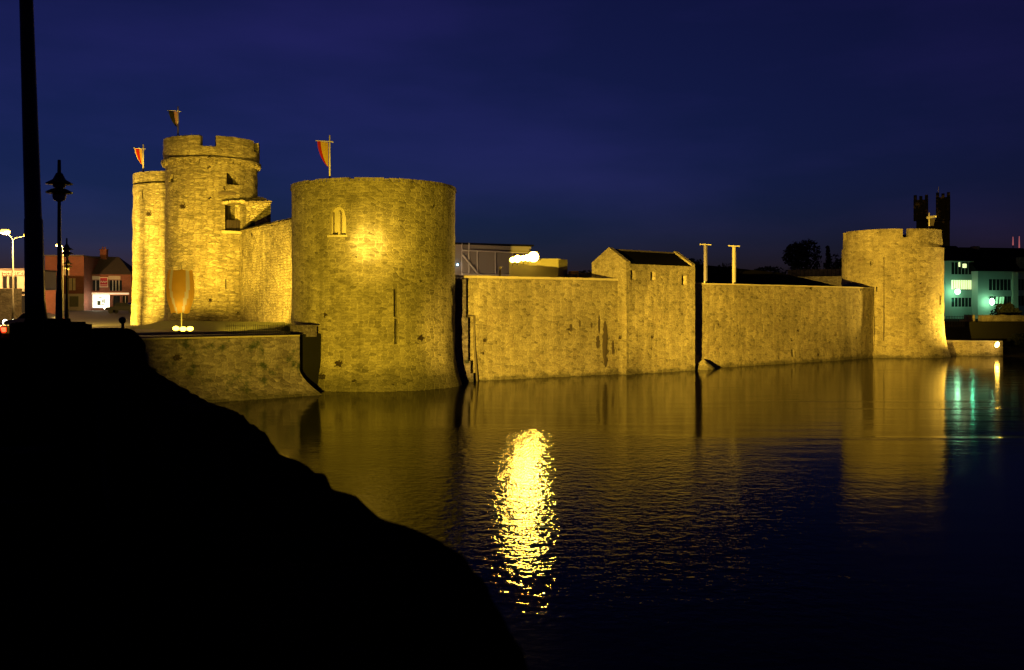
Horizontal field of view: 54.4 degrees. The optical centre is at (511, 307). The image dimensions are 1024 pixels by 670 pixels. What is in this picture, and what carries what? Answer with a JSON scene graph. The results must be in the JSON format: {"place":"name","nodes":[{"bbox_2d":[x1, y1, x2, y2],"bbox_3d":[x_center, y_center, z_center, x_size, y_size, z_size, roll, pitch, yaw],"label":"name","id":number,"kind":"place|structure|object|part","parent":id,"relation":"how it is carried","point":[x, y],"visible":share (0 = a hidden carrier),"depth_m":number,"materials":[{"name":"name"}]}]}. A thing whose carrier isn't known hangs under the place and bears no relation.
{"place":"outdoors","nodes":[
{"label":"outdoors","id":0,"kind":"place"},
{"bbox_2d":[45,160,72,317],"bbox_3d":[-14.553,-1.480,32.000,0.820,6.560,0.820,0,0,0],"label":"street lamp","id":1,"kind":"object","parent":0,"point":[59,182],"visible":0.83,"depth_m":31.93,"materials":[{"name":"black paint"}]},
{"bbox_2d":[0,310,141,326],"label":"road","id":2,"kind":"structure","parent":0,"point":[99,318],"depth_m":115.90,"materials":[{"name":"grey asphalt"}]},
{"bbox_2d":[0,288,21,319],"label":"boundary wall","id":3,"kind":"structure","parent":2,"relation":"on","point":[5,304],"depth_m":109.53,"materials":[{"name":"stone"}]},
{"bbox_2d":[0,229,23,318],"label":"street lamp","id":4,"kind":"object","parent":2,"relation":"on","point":[5,231],"visible":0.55,"depth_m":97.93,"materials":[{"name":"metal"}]},
{"bbox_2d":[0,268,56,312],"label":"pale shop","id":5,"kind":"structure","parent":2,"relation":"on","point":[6,278],"depth_m":132.13,"materials":[{"name":"paint"}]},
{"bbox_2d":[2,276,6,287],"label":"window","id":6,"kind":"structure","parent":5,"relation":"in","point":[4,278],"depth_m":132.19,"materials":[{"name":"glass"}]},
{"bbox_2d":[9,276,11,287],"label":"window","id":7,"kind":"structure","parent":5,"relation":"in","point":[10,277],"depth_m":132.19,"materials":[{"name":"glass"}]},
{"bbox_2d":[14,276,16,287],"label":"window","id":8,"kind":"structure","parent":5,"relation":"in","point":[15,277],"depth_m":132.19,"materials":[{"name":"glass"}]},
{"bbox_2d":[22,296,24,312],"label":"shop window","id":9,"kind":"structure","parent":5,"relation":"in","point":[23,297],"depth_m":132.19,"materials":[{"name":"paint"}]},
{"bbox_2d":[3,313,54,324],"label":"car","id":10,"kind":"object","parent":2,"relation":"on","point":[21,318],"visible":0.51,"depth_m":77.18,"materials":[{"name":"paint"}]},
{"bbox_2d":[45,290,55,313],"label":"brick wall","id":11,"kind":"structure","parent":2,"relation":"on","point":[50,297],"depth_m":128.00,"materials":[{"name":"brick"}]},
{"bbox_2d":[55,244,63,317],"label":"street lamp","id":12,"kind":"object","parent":2,"relation":"on","point":[63,282],"visible":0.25,"depth_m":103.98,"materials":[{"name":"metal"}]},
{"bbox_2d":[44,255,100,310],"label":"brick house","id":13,"kind":"structure","parent":2,"relation":"on","point":[80,284],"depth_m":146.47,"materials":[{"name":"brick"}]},
{"bbox_2d":[69,278,74,289],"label":"window","id":14,"kind":"structure","parent":13,"relation":"in","point":[71,280],"depth_m":146.50,"materials":[{"name":"glass"}]},
{"bbox_2d":[69,296,77,306],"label":"shop window","id":15,"kind":"structure","parent":13,"relation":"in","point":[73,300],"depth_m":146.53,"materials":[{"name":"glass"}]},
{"bbox_2d":[92,247,132,309],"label":"corner shop","id":16,"kind":"structure","parent":2,"relation":"on","point":[117,271],"depth_m":150.84,"materials":[{"name":"red brick"}]},
{"bbox_2d":[93,280,98,290],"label":"window","id":17,"kind":"structure","parent":16,"relation":"in","point":[95,282],"depth_m":150.47,"materials":[{"name":"glass"}]},
{"bbox_2d":[93,295,108,307],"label":"shop window","id":18,"kind":"structure","parent":16,"relation":"in","point":[95,297],"depth_m":150.56,"materials":[{"name":"glass"}]},
{"bbox_2d":[100,277,107,286],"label":"hanging sign","id":19,"kind":"object","parent":16,"relation":"attached to","point":[103,281],"visible":1,"depth_m":150.17,"materials":[{"name":"red paint"}]},
{"bbox_2d":[109,280,121,290],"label":"window","id":20,"kind":"structure","parent":16,"relation":"in","point":[114,285],"depth_m":150.85,"materials":[{"name":"glass"}]},
{"bbox_2d":[113,296,119,305],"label":"window","id":21,"kind":"structure","parent":16,"relation":"in","point":[116,299],"depth_m":150.85,"materials":[{"name":"glass"}]},
{"bbox_2d":[122,296,127,302],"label":"window","id":22,"kind":"structure","parent":16,"relation":"in","point":[124,298],"depth_m":151.02,"materials":[{"name":"glass"}]},
{"bbox_2d":[104,303,130,313],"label":"car","id":23,"kind":"object","parent":2,"relation":"on","point":[116,307],"visible":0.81,"depth_m":126.18,"materials":[{"name":"paint"}]},
{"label":"window","id":24,"kind":"part","parent":23,"relation":"part of","materials":[{"name":"black glass"}]},
{"bbox_2d":[136,330,280,334],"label":"kerb","id":25,"kind":"structure","parent":2,"relation":"on","point":[201,332],"depth_m":67.70,"materials":[{"name":"stone"}]},
{"bbox_2d":[92,327,288,337],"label":"pavement","id":26,"kind":"structure","parent":0,"point":[187,335],"depth_m":66.92,"materials":[{"name":"stone"}]},
{"bbox_2d":[61,238,72,317],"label":"street lamp","id":27,"kind":"object","parent":26,"relation":"on","point":[66,248],"visible":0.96,"depth_m":67.93,"materials":[{"name":"black metal"}]},
{"bbox_2d":[63,260,71,306],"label":"street lamp","id":28,"kind":"object","parent":26,"relation":"on","point":[69,263],"visible":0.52,"depth_m":89.87,"materials":[{"name":"black metal"}]},
{"bbox_2d":[128,321,290,330],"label":"lawn","id":29,"kind":"structure","parent":0,"point":[204,325],"depth_m":81.14,"materials":[{"name":"green plant"}]},
{"bbox_2d":[455,242,533,278],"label":"visitor building","id":30,"kind":"structure","parent":0,"point":[480,259],"depth_m":105.59,"materials":[{"name":"metal"}]},
{"bbox_2d":[0,0,1023,273],"label":"sky","id":31,"kind":"structure","parent":0,"point":[573,131],"materials":[{"name":"blue"}]},
{"bbox_2d":[514,255,520,264],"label":"floodlight","id":32,"kind":"object","parent":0,"point":[517,259],"visible":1,"depth_m":94.31,"materials":[{"name":"black paint"}]},
{"bbox_2d":[528,252,538,262],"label":"floodlight","id":33,"kind":"object","parent":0,"point":[533,257],"visible":1,"depth_m":93.92,"materials":[{"name":"black paint"}]},
{"bbox_2d":[509,259,566,279],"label":"shipping container","id":34,"kind":"object","parent":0,"point":[544,268],"visible":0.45,"depth_m":95.30,"materials":[{"name":"beige metal"}]},
{"bbox_2d":[566,273,591,279],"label":"crate","id":35,"kind":"object","parent":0,"point":[585,275],"visible":0.43,"depth_m":97.40,"materials":[{"name":"metal"}]},
{"bbox_2d":[568,271,578,277],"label":"tarpaulin box","id":36,"kind":"object","parent":35,"relation":"on","point":[573,272],"visible":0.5,"depth_m":97.19,"materials":[{"name":"black fabric"}]},
{"bbox_2d":[145,319,1023,389],"bbox_3d":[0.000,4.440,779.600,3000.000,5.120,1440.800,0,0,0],"label":"ground","id":37,"kind":"structure","parent":0,"point":[310,355],"depth_m":134.00,"materials":[{"name":"black"}]},
{"bbox_2d":[130,171,165,324],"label":"gate tower","id":38,"kind":"structure","parent":37,"relation":"on","point":[148,258],"depth_m":95.15,"materials":[{"name":"stone"}]},
{"bbox_2d":[135,144,144,171],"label":"pennant flag","id":39,"kind":"object","parent":38,"relation":"attached to","point":[138,152],"visible":1,"depth_m":96.15,"materials":[{"name":"red fabric"}]},
{"bbox_2d":[166,265,193,331],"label":"shield banner","id":40,"kind":"object","parent":37,"relation":"on","point":[180,290],"visible":1,"depth_m":68.98,"materials":[{"name":"orange fabric"}]},
{"bbox_2d":[161,135,260,321],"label":"gate tower","id":41,"kind":"structure","parent":37,"relation":"on","point":[208,188],"depth_m":88.22,"materials":[{"name":"stone"}]},
{"bbox_2d":[169,174,173,182],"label":"window","id":42,"kind":"structure","parent":41,"relation":"in","point":[171,176],"depth_m":89.18,"materials":[{"name":"stone"}]},
{"bbox_2d":[167,106,180,135],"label":"pennant flag","id":43,"kind":"object","parent":41,"relation":"attached to","point":[174,115],"visible":0.98,"depth_m":89.44,"materials":[{"name":"orange fabric"}]},
{"bbox_2d":[226,172,238,184],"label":"window","id":44,"kind":"structure","parent":41,"relation":"in","point":[231,179],"depth_m":89.60,"materials":[{"name":"stone"}]},
{"bbox_2d":[225,204,242,231],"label":"ruined doorway","id":45,"kind":"structure","parent":41,"relation":"in","point":[231,224],"depth_m":89.84,"materials":[{"name":"stone"}]},
{"bbox_2d":[235,197,271,227],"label":"cap house","id":46,"kind":"structure","parent":41,"relation":"on","point":[258,210],"depth_m":90.34,"materials":[{"name":"stone"}]},
{"bbox_2d":[142,335,321,402],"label":"quay wall","id":47,"kind":"structure","parent":37,"relation":"on","point":[227,368],"depth_m":64.78,"materials":[{"name":"stone"}]},
{"bbox_2d":[226,323,289,334],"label":"iron railing","id":48,"kind":"object","parent":37,"relation":"on","point":[242,332],"visible":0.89,"depth_m":68.62,"materials":[{"name":"black metal"}]},
{"bbox_2d":[240,218,291,331],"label":"curtain wall","id":49,"kind":"structure","parent":37,"relation":"on","point":[266,272],"depth_m":82.88,"materials":[{"name":"beige stone"}]},
{"bbox_2d":[290,325,317,336],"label":"stub wall","id":50,"kind":"structure","parent":37,"relation":"on","point":[309,330],"depth_m":70.97,"materials":[{"name":"stone"}]},
{"bbox_2d":[290,177,461,391],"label":"drum tower","id":51,"kind":"structure","parent":37,"relation":"on","point":[373,278],"depth_m":72.09,"materials":[{"name":"stone"}]},
{"bbox_2d":[316,135,333,177],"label":"pennant flag","id":52,"kind":"object","parent":51,"relation":"attached to","point":[323,148],"visible":0.99,"depth_m":72.74,"materials":[{"name":"orange fabric"}]},
{"bbox_2d":[327,207,347,236],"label":"lancet window","id":53,"kind":"structure","parent":51,"relation":"in","point":[337,228],"depth_m":71.98,"materials":[{"name":"stone"}]},
{"bbox_2d":[455,275,618,380],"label":"river wall","id":54,"kind":"structure","parent":37,"relation":"on","point":[530,327],"depth_m":85.38,"materials":[{"name":"stone"}]},
{"bbox_2d":[455,279,473,381],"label":"buttress","id":55,"kind":"structure","parent":54,"relation":"attached to","point":[461,349],"depth_m":80.29,"materials":[{"name":"stone"}]},
{"bbox_2d":[466,315,477,380],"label":"drain pipe","id":56,"kind":"object","parent":54,"relation":"attached to","point":[475,356],"visible":0.92,"depth_m":81.59,"materials":[{"name":"metal"}]},
{"bbox_2d":[592,247,694,374],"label":"gabled turret","id":57,"kind":"object","parent":37,"relation":"on","point":[656,311],"visible":0.83,"depth_m":91.76,"materials":[{"name":"stone"}]},
{"bbox_2d":[688,258,703,264],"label":"tree","id":58,"kind":"object","parent":37,"relation":"on","point":[693,260],"visible":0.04,"depth_m":149.02,"materials":[{"name":"green plant"}]},
{"bbox_2d":[695,359,714,369],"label":"rock apron","id":59,"kind":"object","parent":37,"relation":"on","point":[703,364],"visible":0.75,"depth_m":96.75,"materials":[{"name":"beige stone"}]},
{"bbox_2d":[718,263,731,267],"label":"tree","id":60,"kind":"object","parent":37,"relation":"on","point":[730,266],"visible":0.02,"depth_m":151.01,"materials":[{"name":"green plant"}]},
{"bbox_2d":[695,264,839,287],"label":"hall","id":61,"kind":"structure","parent":37,"relation":"on","point":[718,274],"depth_m":114.56,"materials":[{"name":"stone"}]},
{"bbox_2d":[754,266,787,273],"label":"tree","id":62,"kind":"object","parent":37,"relation":"on","point":[769,268],"visible":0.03,"depth_m":169.76,"materials":[{"name":"green plant"}]},
{"bbox_2d":[695,283,873,367],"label":"river wall","id":63,"kind":"structure","parent":37,"relation":"on","point":[736,325],"depth_m":106.52,"materials":[{"name":"stone"}]},
{"bbox_2d":[700,244,710,282],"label":"banner mast","id":64,"kind":"object","parent":63,"relation":"on","point":[705,262],"visible":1,"depth_m":98.18,"materials":[{"name":"beige metal"}]},
{"bbox_2d":[728,245,739,283],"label":"banner mast","id":65,"kind":"object","parent":63,"relation":"on","point":[734,263],"visible":1,"depth_m":101.07,"materials":[{"name":"beige metal"}]},
{"bbox_2d":[781,239,821,269],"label":"tree","id":66,"kind":"object","parent":37,"relation":"on","point":[801,253],"visible":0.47,"depth_m":202.82,"materials":[{"name":"green plant"}]},
{"bbox_2d":[788,266,841,276],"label":"wall","id":67,"kind":"structure","parent":37,"relation":"on","point":[817,272],"depth_m":152.66,"materials":[{"name":"stone"}]},
{"bbox_2d":[801,276,841,286],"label":"wall","id":68,"kind":"structure","parent":37,"relation":"on","point":[835,280],"depth_m":135.40,"materials":[{"name":"stone"}]},
{"bbox_2d":[823,245,831,268],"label":"tree","id":69,"kind":"object","parent":37,"relation":"on","point":[828,258],"visible":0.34,"depth_m":199.69,"materials":[{"name":"green plant"}]},
{"bbox_2d":[828,254,841,268],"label":"tree","id":70,"kind":"object","parent":37,"relation":"on","point":[836,263],"visible":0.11,"depth_m":198.50,"materials":[{"name":"green plant"}]},
{"bbox_2d":[842,228,950,357],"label":"corner tower","id":71,"kind":"structure","parent":37,"relation":"on","point":[899,272],"depth_m":119.62,"materials":[{"name":"stone"}]},
{"bbox_2d":[926,213,936,228],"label":"pennant flag","id":72,"kind":"object","parent":71,"relation":"on","point":[931,220],"visible":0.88,"depth_m":123.99,"materials":[{"name":"yellow fabric"}]},
{"bbox_2d":[913,187,949,245],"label":"cathedral","id":73,"kind":"structure","parent":37,"relation":"on","point":[920,214],"depth_m":239.43,"materials":[{"name":"stone"}]},
{"bbox_2d":[943,246,979,318],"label":"apartment house","id":74,"kind":"structure","parent":37,"relation":"on","point":[957,274],"depth_m":170.63,"materials":[{"name":"paint"}]},
{"bbox_2d":[952,262,970,273],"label":"window","id":75,"kind":"structure","parent":74,"relation":"in","point":[956,269],"depth_m":170.69,"materials":[{"name":"glass"}]},
{"bbox_2d":[952,280,970,288],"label":"window","id":76,"kind":"structure","parent":74,"relation":"in","point":[959,284],"depth_m":170.82,"materials":[{"name":"glass"}]},
{"bbox_2d":[952,298,970,306],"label":"window","id":77,"kind":"structure","parent":74,"relation":"in","point":[956,302],"depth_m":170.77,"materials":[{"name":"glass"}]},
{"bbox_2d":[958,247,1023,318],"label":"apartment house","id":78,"kind":"structure","parent":37,"relation":"on","point":[997,275],"depth_m":170.60,"materials":[{"name":"paint"}]},
{"bbox_2d":[989,279,1011,289],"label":"window","id":79,"kind":"structure","parent":78,"relation":"in","point":[994,284],"depth_m":170.48,"materials":[{"name":"glass"}]},
{"bbox_2d":[990,296,1011,304],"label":"window","id":80,"kind":"structure","parent":78,"relation":"in","point":[1007,299],"depth_m":170.61,"materials":[{"name":"glass"}]},
{"bbox_2d":[1018,279,1023,289],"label":"window","id":81,"kind":"structure","parent":78,"relation":"in","point":[1020,281],"depth_m":171.30,"materials":[{"name":"glass"}]},
{"bbox_2d":[1018,296,1023,305],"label":"window","id":82,"kind":"structure","parent":78,"relation":"in","point":[1020,298],"depth_m":171.30,"materials":[{"name":"paint"}]},
{"bbox_2d":[959,314,1023,321],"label":"ruined wall","id":83,"kind":"structure","parent":37,"relation":"on","point":[997,318],"depth_m":136.00,"materials":[{"name":"stone"}]},
{"bbox_2d":[990,302,1021,314],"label":"tree","id":84,"kind":"object","parent":37,"relation":"on","point":[1007,309],"visible":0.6,"depth_m":149.35,"materials":[{"name":"green plant"}]},
{"bbox_2d":[213,356,1023,669],"bbox_3d":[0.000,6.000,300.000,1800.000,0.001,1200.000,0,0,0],"label":"river","id":85,"kind":"structure","parent":0,"point":[855,514],"depth_m":30.99,"materials":[{"name":"black liquid"}]},
{"bbox_2d":[0,368,155,669],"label":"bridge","id":86,"kind":"structure","parent":85,"relation":"in","point":[72,590],"depth_m":6.85,"materials":[{"name":"stone"}]},
{"bbox_2d":[0,322,8,338],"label":"car","id":87,"kind":"object","parent":86,"relation":"on","point":[4,331],"visible":0.46,"depth_m":45.57,"materials":[{"name":"red paint"}]},
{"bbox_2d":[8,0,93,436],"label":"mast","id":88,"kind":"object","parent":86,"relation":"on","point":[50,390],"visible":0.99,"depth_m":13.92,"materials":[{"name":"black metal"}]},
{"bbox_2d":[0,317,145,400],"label":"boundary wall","id":89,"kind":"structure","parent":86,"relation":"on","point":[113,337],"depth_m":19.20,"materials":[{"name":"stone"}]},
{"bbox_2d":[96,346,527,669],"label":"riverbank","id":90,"kind":"structure","parent":86,"relation":"on","point":[243,543],"depth_m":3.10,"materials":[{"name":"stone"}]},
{"bbox_2d":[946,340,1002,355],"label":"landing quay","id":91,"kind":"structure","parent":85,"relation":"in","point":[972,348],"depth_m":124.19,"materials":[{"name":"stone"}]},
{"bbox_2d":[946,316,962,326],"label":"garden railing","id":92,"kind":"object","parent":91,"relation":"on","point":[954,321],"visible":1,"depth_m":132.98,"materials":[{"name":"black metal"}]},
{"bbox_2d":[1003,346,1023,356],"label":"bank","id":93,"kind":"structure","parent":0,"point":[1017,351],"depth_m":124.88,"materials":[{"name":"black"}]}
]}

